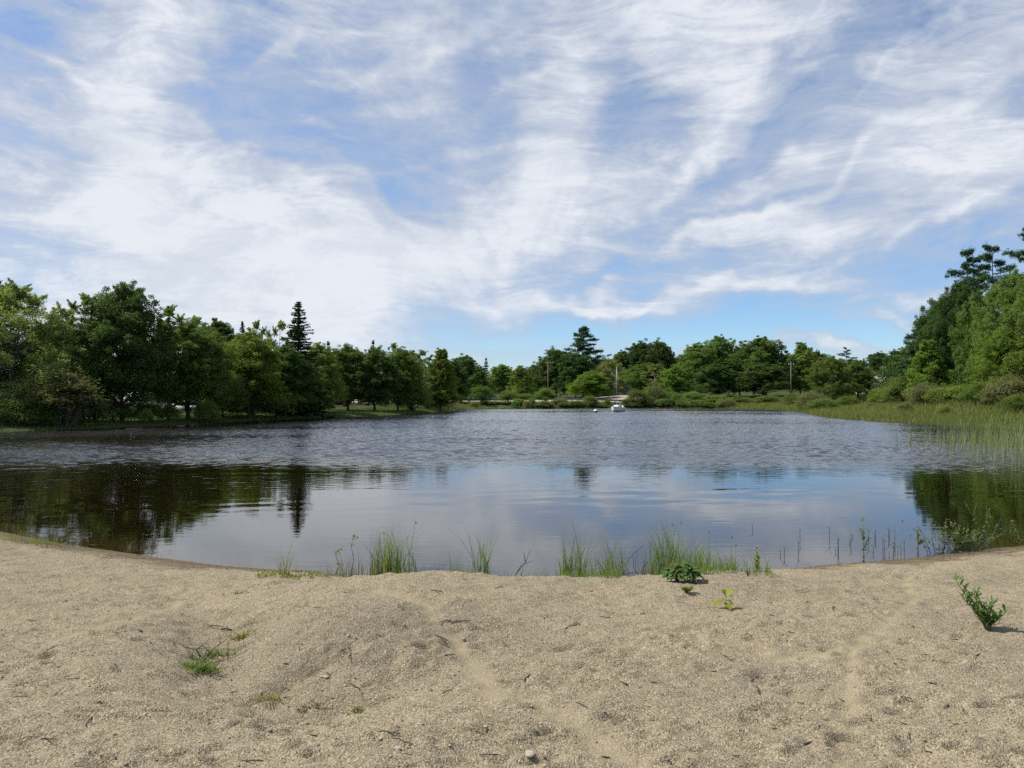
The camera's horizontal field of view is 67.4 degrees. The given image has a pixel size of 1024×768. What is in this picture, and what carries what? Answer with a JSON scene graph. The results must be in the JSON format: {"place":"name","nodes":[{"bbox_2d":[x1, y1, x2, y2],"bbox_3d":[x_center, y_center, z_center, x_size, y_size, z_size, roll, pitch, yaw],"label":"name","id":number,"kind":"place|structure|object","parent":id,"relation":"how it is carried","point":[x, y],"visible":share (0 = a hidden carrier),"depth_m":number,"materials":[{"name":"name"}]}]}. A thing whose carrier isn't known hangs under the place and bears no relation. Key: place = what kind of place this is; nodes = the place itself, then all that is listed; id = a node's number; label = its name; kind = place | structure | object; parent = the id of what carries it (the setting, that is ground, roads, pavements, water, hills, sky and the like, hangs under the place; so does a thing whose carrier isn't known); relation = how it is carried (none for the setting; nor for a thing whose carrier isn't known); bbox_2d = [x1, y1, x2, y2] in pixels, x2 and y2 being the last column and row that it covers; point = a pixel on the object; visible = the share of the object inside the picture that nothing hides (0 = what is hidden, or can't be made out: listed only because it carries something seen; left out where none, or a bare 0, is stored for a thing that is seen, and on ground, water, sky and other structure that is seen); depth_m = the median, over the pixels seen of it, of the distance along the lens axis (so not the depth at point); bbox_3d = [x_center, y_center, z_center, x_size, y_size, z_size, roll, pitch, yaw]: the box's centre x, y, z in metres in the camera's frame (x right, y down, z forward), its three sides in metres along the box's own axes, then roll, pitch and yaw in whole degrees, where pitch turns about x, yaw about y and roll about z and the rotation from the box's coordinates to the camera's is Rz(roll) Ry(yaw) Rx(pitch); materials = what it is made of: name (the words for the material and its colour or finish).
{"place":"outdoors","nodes":[
{"label":"outdoors","id":0,"kind":"place"},
{"bbox_2d":[0,532,1023,767],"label":"beach","id":1,"kind":"structure","parent":0,"point":[29,563],"depth_m":4.87,"materials":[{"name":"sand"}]},
{"bbox_2d":[174,652,239,674],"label":"weed","id":2,"kind":"object","parent":1,"relation":"on","point":[208,668],"visible":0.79,"depth_m":5.23,"materials":[{"name":"green plant"}]},
{"bbox_2d":[168,635,247,664],"bbox_3d":[-2.162,1.883,5.455,0.575,0.191,0.281,0,-1,-13],"label":"brushwood","id":3,"kind":"object","parent":1,"relation":"on","point":[207,655],"visible":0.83,"depth_m":5.47,"materials":[{"name":"brown wood"}]},
{"bbox_2d":[255,568,347,579],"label":"sand","id":4,"kind":"structure","parent":1,"relation":"on","point":[310,572],"depth_m":8.75,"materials":[{"name":"sand"}]},
{"bbox_2d":[366,521,430,574],"bbox_3d":[-1.221,1.746,8.193,0.719,0.652,0.823,0,-1,0],"label":"grass tuft","id":5,"kind":"object","parent":1,"relation":"on","point":[391,563],"visible":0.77,"depth_m":8.23,"materials":[{"name":"plant"}]},
{"bbox_2d":[442,524,504,574],"bbox_3d":[-0.449,1.704,7.981,0.822,0.650,0.567,0,-1,0],"label":"grass tuft","id":6,"kind":"object","parent":1,"relation":"on","point":[485,565],"visible":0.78,"depth_m":8.04,"materials":[{"name":"plant"}]},
{"bbox_2d":[0,531,1022,575],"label":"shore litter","id":7,"kind":"object","parent":1,"relation":"on","point":[338,575],"visible":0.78,"depth_m":10.29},
{"bbox_2d":[339,546,773,582],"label":"rim grass","id":8,"kind":"structure","parent":1,"relation":"on","point":[617,575],"depth_m":7.87,"materials":[{"name":"plant"}]},
{"bbox_2d":[554,525,595,575],"bbox_3d":[0.630,1.717,7.998,0.561,0.785,0.750,0,-1,0],"label":"grass tuft","id":9,"kind":"object","parent":1,"relation":"on","point":[565,558],"visible":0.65,"depth_m":8.09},
{"bbox_2d":[552,519,618,576],"bbox_3d":[0.739,1.740,8.092,0.826,0.744,0.674,0,-1,0],"label":"grass tuft","id":10,"kind":"object","parent":1,"relation":"on","point":[579,566],"visible":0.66,"depth_m":8.10,"materials":[{"name":"plant"}]},
{"bbox_2d":[588,526,636,575],"bbox_3d":[1.029,1.801,8.108,0.630,0.588,0.620,0,-1,0],"label":"grass tuft","id":11,"kind":"object","parent":1,"relation":"on","point":[622,570],"visible":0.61,"depth_m":8.16,"materials":[{"name":"plant"}]},
{"bbox_2d":[634,517,708,575],"bbox_3d":[1.729,1.778,8.385,0.914,0.682,0.918,0,-1,-20],"label":"grass tuft","id":12,"kind":"object","parent":1,"relation":"on","point":[663,563],"visible":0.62,"depth_m":8.29,"materials":[{"name":"plant"}]},
{"bbox_2d":[662,561,703,583],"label":"leafy clump","id":13,"kind":"object","parent":1,"relation":"on","point":[676,573],"visible":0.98,"depth_m":7.06,"materials":[{"name":"green plant"}]},
{"bbox_2d":[679,532,724,570],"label":"grass tuft","id":14,"kind":"object","parent":1,"relation":"on","point":[706,556],"visible":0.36,"depth_m":8.39,"materials":[{"name":"plant"}]},
{"bbox_2d":[902,519,1007,551],"bbox_3d":[6.245,2.142,10.816,1.576,0.503,0.610,0,-1,0],"label":"twiggy bush","id":15,"kind":"object","parent":1,"relation":"on","point":[961,542],"visible":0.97,"depth_m":10.86,"materials":[{"name":"green plant"}]},
{"bbox_2d":[953,572,1008,630],"bbox_3d":[3.594,1.688,5.898,0.386,0.463,0.207,0,-1,0],"label":"beach plant","id":16,"kind":"object","parent":1,"relation":"on","point":[986,619],"visible":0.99,"depth_m":5.89,"materials":[{"name":"green plant"}]},
{"bbox_2d":[966,504,1023,542],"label":"twiggy bush","id":17,"kind":"object","parent":1,"relation":"on","point":[1014,538],"visible":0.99,"depth_m":11.21,"materials":[{"name":"green plant"}]},
{"bbox_2d":[0,408,1023,576],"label":"water","id":18,"kind":"structure","parent":0,"point":[316,493],"depth_m":18.27,"materials":[{"name":"liquid"}]},
{"bbox_2d":[889,416,1023,478],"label":"reed bed","id":19,"kind":"object","parent":18,"relation":"in","point":[1012,437],"visible":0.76,"depth_m":31.07,"materials":[{"name":"plant"}]},
{"bbox_2d":[0,375,1023,432],"bbox_3d":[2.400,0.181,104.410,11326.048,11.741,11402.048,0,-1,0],"label":"ground","id":20,"kind":"structure","parent":0,"point":[495,406],"depth_m":73.98,"materials":[{"name":"plant"}]},
{"bbox_2d":[0,280,45,397],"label":"broadleaf tree","id":21,"kind":"object","parent":20,"relation":"on","point":[19,368],"visible":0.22,"depth_m":58.22,"materials":[{"name":"green plant"}]},
{"bbox_2d":[0,393,62,425],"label":"shrub","id":22,"kind":"object","parent":20,"relation":"on","point":[20,403],"visible":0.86,"depth_m":49.23,"materials":[{"name":"green plant"}]},
{"bbox_2d":[18,395,62,425],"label":"shrub","id":23,"kind":"object","parent":20,"relation":"on","point":[52,413],"visible":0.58,"depth_m":50.00,"materials":[{"name":"green plant"}]},
{"bbox_2d":[0,277,96,421],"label":"willow tree","id":24,"kind":"object","parent":20,"relation":"on","point":[15,294],"visible":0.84,"depth_m":53.28,"materials":[{"name":"green plant"}]},
{"bbox_2d":[15,314,96,398],"bbox_3d":[-37.607,-1.512,64.065,7.110,8.705,7.172,-1,-1,40],"label":"maple tree","id":25,"kind":"object","parent":20,"relation":"on","point":[55,322],"visible":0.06,"depth_m":62.86,"materials":[{"name":"green plant"}]},
{"bbox_2d":[12,365,111,425],"bbox_3d":[-29.679,0.786,51.449,6.250,4.225,6.480,0,-1,-25],"label":"sapling","id":26,"kind":"object","parent":20,"relation":"on","point":[67,383],"visible":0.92,"depth_m":50.52,"materials":[{"name":"green plant"}]},
{"bbox_2d":[58,292,114,419],"bbox_3d":[-31.627,-1.880,56.959,4.048,9.936,4.227,1,-1,-43],"label":"birch tree","id":27,"kind":"object","parent":20,"relation":"on","point":[85,298],"visible":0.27,"depth_m":56.28,"materials":[{"name":"green plant"}]},
{"bbox_2d":[59,393,119,421],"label":"shrub","id":28,"kind":"object","parent":20,"relation":"on","point":[99,411],"visible":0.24,"depth_m":55.29,"materials":[{"name":"green plant"}]},
{"bbox_2d":[84,399,139,420],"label":"shrub","id":29,"kind":"object","parent":20,"relation":"on","point":[128,413],"visible":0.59,"depth_m":56.53,"materials":[{"name":"green plant"}]},
{"bbox_2d":[55,279,189,421],"bbox_3d":[-28.892,-2.356,57.162,8.376,11.080,8.491,0,-1,27],"label":"dark tree","id":30,"kind":"object","parent":20,"relation":"on","point":[133,364],"visible":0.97,"depth_m":55.96,"materials":[{"name":"green plant"}]},
{"bbox_2d":[131,403,173,420],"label":"shrub","id":31,"kind":"object","parent":20,"relation":"on","point":[159,412],"visible":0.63,"depth_m":58.74,"materials":[{"name":"green plant"}]},
{"bbox_2d":[147,304,193,418],"bbox_3d":[-27.102,-1.556,60.622,4.416,9.542,4.229,-1,-1,37],"label":"birch tree","id":32,"kind":"object","parent":20,"relation":"on","point":[170,310],"visible":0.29,"depth_m":60.57,"materials":[{"name":"green plant"}]},
{"bbox_2d":[139,317,257,418],"bbox_3d":[-25.984,-1.139,62.296,9.278,8.638,9.199,0,-1,3],"label":"maple tree","id":33,"kind":"object","parent":20,"relation":"on","point":[208,352],"visible":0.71,"depth_m":61.56,"materials":[{"name":"green plant"}]},
{"bbox_2d":[189,398,222,422],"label":"shrub","id":34,"kind":"object","parent":20,"relation":"on","point":[205,408],"visible":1,"depth_m":60.74,"materials":[{"name":"green plant"}]},
{"bbox_2d":[192,317,235,378],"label":"dark tree","id":35,"kind":"object","parent":20,"relation":"on","point":[223,328],"visible":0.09,"depth_m":83.31,"materials":[{"name":"green plant"}]},
{"bbox_2d":[0,405,445,431],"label":"bank grass","id":36,"kind":"structure","parent":20,"relation":"on","point":[258,416],"depth_m":66.33,"materials":[{"name":"plant"}]},
{"bbox_2d":[201,396,252,416],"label":"shrub","id":37,"kind":"object","parent":20,"relation":"on","point":[233,410],"visible":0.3,"depth_m":69.17,"materials":[{"name":"green plant"}]},
{"bbox_2d":[202,328,307,417],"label":"bright tree","id":38,"kind":"object","parent":20,"relation":"on","point":[253,362],"visible":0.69,"depth_m":68.01,"materials":[{"name":"green plant"}]},
{"bbox_2d":[266,320,289,350],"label":"birch tree","id":39,"kind":"object","parent":20,"relation":"on","point":[281,325],"visible":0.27,"depth_m":82.11,"materials":[{"name":"green plant"}]},
{"bbox_2d":[246,344,323,415],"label":"dark tree","id":40,"kind":"object","parent":20,"relation":"on","point":[292,366],"visible":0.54,"depth_m":73.30,"materials":[{"name":"green plant"}]},
{"bbox_2d":[268,302,336,417],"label":"spruce tree","id":41,"kind":"object","parent":20,"relation":"on","point":[297,330],"visible":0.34,"depth_m":77.78,"materials":[{"name":"green plant"}]},
{"bbox_2d":[306,370,335,411],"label":"bright tree","id":42,"kind":"object","parent":20,"relation":"on","point":[323,395],"visible":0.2,"depth_m":79.56,"materials":[{"name":"green plant"}]},
{"bbox_2d":[306,341,348,410],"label":"broadleaf tree","id":43,"kind":"object","parent":20,"relation":"on","point":[328,373],"visible":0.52,"depth_m":85.23,"materials":[{"name":"green plant"}]},
{"bbox_2d":[330,342,376,409],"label":"maple tree","id":44,"kind":"object","parent":20,"relation":"on","point":[346,355],"visible":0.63,"depth_m":91.85,"materials":[{"name":"green plant"}]},
{"bbox_2d":[346,345,405,410],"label":"dark tree","id":45,"kind":"object","parent":20,"relation":"on","point":[382,386],"visible":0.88,"depth_m":92.51,"materials":[{"name":"green plant"}]},
{"bbox_2d":[381,346,429,410],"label":"maple tree","id":46,"kind":"object","parent":20,"relation":"on","point":[403,358],"visible":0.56,"depth_m":97.12,"materials":[{"name":"green plant"}]},
{"bbox_2d":[396,363,431,410],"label":"tree","id":47,"kind":"object","parent":20,"relation":"on","point":[425,391],"visible":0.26,"depth_m":99.49,"materials":[{"name":"green plant"}]},
{"bbox_2d":[416,349,439,408],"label":"birch tree","id":48,"kind":"object","parent":20,"relation":"on","point":[422,353],"visible":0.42,"depth_m":108.00,"materials":[{"name":"green plant"}]},
{"bbox_2d":[427,348,462,408],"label":"bright tree","id":49,"kind":"object","parent":20,"relation":"on","point":[442,364],"visible":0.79,"depth_m":110.99,"materials":[{"name":"green plant"}]},
{"bbox_2d":[450,358,472,400],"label":"broadleaf tree","id":50,"kind":"object","parent":20,"relation":"on","point":[461,373],"visible":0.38,"depth_m":135.46,"materials":[{"name":"green plant"}]},
{"bbox_2d":[445,353,484,396],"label":"broadleaf tree","id":51,"kind":"object","parent":20,"relation":"on","point":[468,362],"visible":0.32,"depth_m":156.96,"materials":[{"name":"green plant"}]},
{"bbox_2d":[465,367,497,397],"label":"broadleaf tree","id":52,"kind":"object","parent":20,"relation":"on","point":[477,377],"visible":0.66,"depth_m":154.84,"materials":[{"name":"green plant"}]},
{"bbox_2d":[468,383,495,400],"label":"shrub","id":53,"kind":"object","parent":20,"relation":"on","point":[487,393],"visible":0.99,"depth_m":140.34,"materials":[{"name":"green plant"}]},
{"bbox_2d":[487,364,515,394],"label":"broadleaf tree","id":54,"kind":"object","parent":20,"relation":"on","point":[499,378],"visible":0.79,"depth_m":174.39,"materials":[{"name":"green plant"}]},
{"bbox_2d":[503,365,538,394],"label":"broadleaf tree","id":55,"kind":"object","parent":20,"relation":"on","point":[519,378],"visible":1,"depth_m":170.74,"materials":[{"name":"green plant"}]},
{"bbox_2d":[534,385,555,401],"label":"shrub","id":56,"kind":"object","parent":20,"relation":"on","point":[544,392],"visible":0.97,"depth_m":139.66,"materials":[{"name":"green plant"}]},
{"bbox_2d":[529,345,569,397],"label":"broadleaf tree","id":57,"kind":"object","parent":20,"relation":"on","point":[546,368],"visible":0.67,"depth_m":176.26,"materials":[{"name":"green plant"}]},
{"bbox_2d":[551,350,595,397],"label":"broadleaf tree","id":58,"kind":"object","parent":20,"relation":"on","point":[575,363],"visible":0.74,"depth_m":172.13,"materials":[{"name":"green plant"}]},
{"bbox_2d":[562,325,611,396],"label":"pine tree","id":59,"kind":"object","parent":20,"relation":"on","point":[580,345],"visible":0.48,"depth_m":181.55,"materials":[{"name":"green plant"}]},
{"bbox_2d":[564,370,621,397],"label":"bright tree","id":60,"kind":"object","parent":20,"relation":"on","point":[591,382],"visible":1,"depth_m":158.40,"materials":[{"name":"green plant"}]},
{"bbox_2d":[590,358,631,395],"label":"willow tree","id":61,"kind":"object","parent":20,"relation":"on","point":[610,363],"visible":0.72,"depth_m":170.38,"materials":[{"name":"green plant"}]},
{"bbox_2d":[605,350,635,387],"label":"broadleaf tree","id":62,"kind":"object","parent":20,"relation":"on","point":[620,357],"visible":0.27,"depth_m":182.51,"materials":[{"name":"green plant"}]},
{"bbox_2d":[428,400,813,410],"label":"embankment weeds","id":63,"kind":"object","parent":20,"relation":"on","point":[454,407],"visible":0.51,"depth_m":131.97,"materials":[{"name":"green plant"}]},
{"bbox_2d":[622,388,649,402],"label":"shrub","id":64,"kind":"object","parent":20,"relation":"on","point":[636,395],"visible":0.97,"depth_m":141.23,"materials":[{"name":"green plant"}]},
{"bbox_2d":[622,338,658,388],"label":"broadleaf tree","id":65,"kind":"object","parent":20,"relation":"on","point":[635,357],"visible":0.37,"depth_m":180.12,"materials":[{"name":"green plant"}]},
{"bbox_2d":[614,362,667,390],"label":"broadleaf tree","id":66,"kind":"object","parent":20,"relation":"on","point":[634,380],"visible":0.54,"depth_m":162.39,"materials":[{"name":"green plant"}]},
{"bbox_2d":[642,382,669,404],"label":"shrub","id":67,"kind":"object","parent":20,"relation":"on","point":[652,391],"visible":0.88,"depth_m":142.99,"materials":[{"name":"green plant"}]},
{"bbox_2d":[641,338,680,388],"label":"broadleaf tree","id":68,"kind":"object","parent":20,"relation":"on","point":[667,355],"visible":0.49,"depth_m":176.38,"materials":[{"name":"green plant"}]},
{"bbox_2d":[656,365,692,396],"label":"bright tree","id":69,"kind":"object","parent":20,"relation":"on","point":[673,382],"visible":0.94,"depth_m":151.18,"materials":[{"name":"green plant"}]},
{"bbox_2d":[672,342,719,393],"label":"broadleaf tree","id":70,"kind":"object","parent":20,"relation":"on","point":[694,358],"visible":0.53,"depth_m":153.93,"materials":[{"name":"green plant"}]},
{"bbox_2d":[688,362,744,395],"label":"dark tree","id":71,"kind":"object","parent":20,"relation":"on","point":[715,376],"visible":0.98,"depth_m":146.48,"materials":[{"name":"green plant"}]},
{"bbox_2d":[703,334,746,392],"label":"broadleaf tree","id":72,"kind":"object","parent":20,"relation":"on","point":[716,345],"visible":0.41,"depth_m":155.81,"materials":[{"name":"green plant"}]},
{"bbox_2d":[729,362,792,395],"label":"dark tree","id":73,"kind":"object","parent":20,"relation":"on","point":[764,377],"visible":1,"depth_m":144.03,"materials":[{"name":"green plant"}]},
{"bbox_2d":[725,335,799,394],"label":"broadleaf tree","id":74,"kind":"object","parent":20,"relation":"on","point":[754,352],"visible":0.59,"depth_m":152.18,"materials":[{"name":"green plant"}]},
{"bbox_2d":[784,342,817,393],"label":"broadleaf tree","id":75,"kind":"object","parent":20,"relation":"on","point":[802,354],"visible":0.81,"depth_m":154.75,"materials":[{"name":"green plant"}]},
{"bbox_2d":[790,387,829,407],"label":"shrub","id":76,"kind":"object","parent":20,"relation":"on","point":[806,396],"visible":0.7,"depth_m":111.56,"materials":[{"name":"green plant"}]},
{"bbox_2d":[799,397,840,408],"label":"shrub","id":77,"kind":"object","parent":20,"relation":"on","point":[820,402],"visible":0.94,"depth_m":103.17,"materials":[{"name":"green plant"}]},
{"bbox_2d":[802,354,856,399],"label":"maple tree","id":78,"kind":"object","parent":20,"relation":"on","point":[833,366],"visible":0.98,"depth_m":117.03,"materials":[{"name":"green plant"}]},
{"bbox_2d":[837,360,878,398],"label":"broadleaf tree","id":79,"kind":"object","parent":20,"relation":"on","point":[859,374],"visible":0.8,"depth_m":120.96,"materials":[{"name":"green plant"}]},
{"bbox_2d":[727,393,1023,428],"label":"meadow grass","id":80,"kind":"structure","parent":20,"relation":"on","point":[844,411],"depth_m":69.94,"materials":[{"name":"plant"}]},
{"bbox_2d":[866,350,887,373],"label":"broadleaf tree","id":81,"kind":"object","parent":20,"relation":"on","point":[875,363],"visible":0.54,"depth_m":213.94,"materials":[{"name":"green plant"}]},
{"bbox_2d":[875,356,908,399],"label":"maple tree","id":82,"kind":"object","parent":20,"relation":"on","point":[894,365],"visible":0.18,"depth_m":97.85,"materials":[{"name":"green plant"}]},
{"bbox_2d":[875,373,925,403],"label":"shrub","id":83,"kind":"object","parent":20,"relation":"on","point":[900,384],"visible":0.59,"depth_m":91.50,"materials":[{"name":"green plant"}]},
{"bbox_2d":[875,323,960,401],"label":"tree","id":84,"kind":"object","parent":20,"relation":"on","point":[909,350],"visible":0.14,"depth_m":92.32,"materials":[{"name":"green plant"}]},
{"bbox_2d":[903,376,944,404],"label":"shrub","id":85,"kind":"object","parent":20,"relation":"on","point":[916,394],"visible":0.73,"depth_m":79.76,"materials":[{"name":"green plant"}]},
{"bbox_2d":[901,339,955,402],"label":"bright tree","id":86,"kind":"object","parent":20,"relation":"on","point":[930,362],"visible":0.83,"depth_m":83.44,"materials":[{"name":"green plant"}]},
{"bbox_2d":[903,297,955,382],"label":"dark tree","id":87,"kind":"object","parent":20,"relation":"on","point":[926,318],"visible":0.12,"depth_m":90.51,"materials":[{"name":"green plant"}]},
{"bbox_2d":[921,384,957,404],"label":"shrub","id":88,"kind":"object","parent":20,"relation":"on","point":[932,395],"visible":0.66,"depth_m":77.47,"materials":[{"name":"green plant"}]},
{"bbox_2d":[917,277,985,385],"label":"dark tree","id":89,"kind":"object","parent":20,"relation":"on","point":[948,306],"visible":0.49,"depth_m":85.41,"materials":[{"name":"green plant"}]},
{"bbox_2d":[934,383,979,402],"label":"shrub","id":90,"kind":"object","parent":20,"relation":"on","point":[954,391],"visible":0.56,"depth_m":75.82,"materials":[{"name":"green plant"}]},
{"bbox_2d":[944,245,991,297],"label":"pine tree","id":91,"kind":"object","parent":20,"relation":"on","point":[968,269],"visible":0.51,"depth_m":97.77,"materials":[{"name":"green plant"}]},
{"bbox_2d":[946,289,996,387],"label":"broadleaf tree","id":92,"kind":"object","parent":20,"relation":"on","point":[964,345],"visible":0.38,"depth_m":80.20,"materials":[{"name":"green plant"}]},
{"bbox_2d":[956,327,1023,400],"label":"bright tree","id":93,"kind":"object","parent":20,"relation":"on","point":[999,346],"visible":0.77,"depth_m":69.41,"materials":[{"name":"green plant"}]},
{"bbox_2d":[971,241,1016,316],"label":"pine tree","id":94,"kind":"object","parent":20,"relation":"on","point":[990,249],"visible":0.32,"depth_m":100.22,"materials":[{"name":"green plant"}]},
{"bbox_2d":[965,268,1023,393],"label":"maple tree","id":95,"kind":"object","parent":20,"relation":"on","point":[996,300],"visible":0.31,"depth_m":73.78,"materials":[{"name":"green plant"}]},
{"bbox_2d":[973,369,1023,405],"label":"shrub","id":96,"kind":"object","parent":20,"relation":"on","point":[1003,385],"visible":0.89,"depth_m":65.67,"materials":[{"name":"green plant"}]},
{"bbox_2d":[982,227,1023,288],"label":"pine tree","id":97,"kind":"object","parent":20,"relation":"on","point":[1018,254],"visible":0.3,"depth_m":75.62,"materials":[{"name":"green plant"}]},
{"bbox_2d":[994,392,1023,411],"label":"shrub","id":98,"kind":"object","parent":20,"relation":"on","point":[1011,401],"visible":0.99,"depth_m":59.72,"materials":[{"name":"green plant"}]},
{"bbox_2d":[996,278,1023,371],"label":"maple tree","id":99,"kind":"object","parent":20,"relation":"on","point":[1017,327],"visible":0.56,"depth_m":69.79,"materials":[{"name":"green plant"}]},
{"bbox_2d":[1001,335,1023,370],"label":"broadleaf tree","id":100,"kind":"object","parent":20,"relation":"on","point":[1014,356],"visible":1,"depth_m":65.50,"materials":[{"name":"green plant"}]},
{"bbox_2d":[0,0,1023,373],"label":"sky","id":101,"kind":"structure","parent":0,"point":[496,181],"materials":[{"name":"blue"}]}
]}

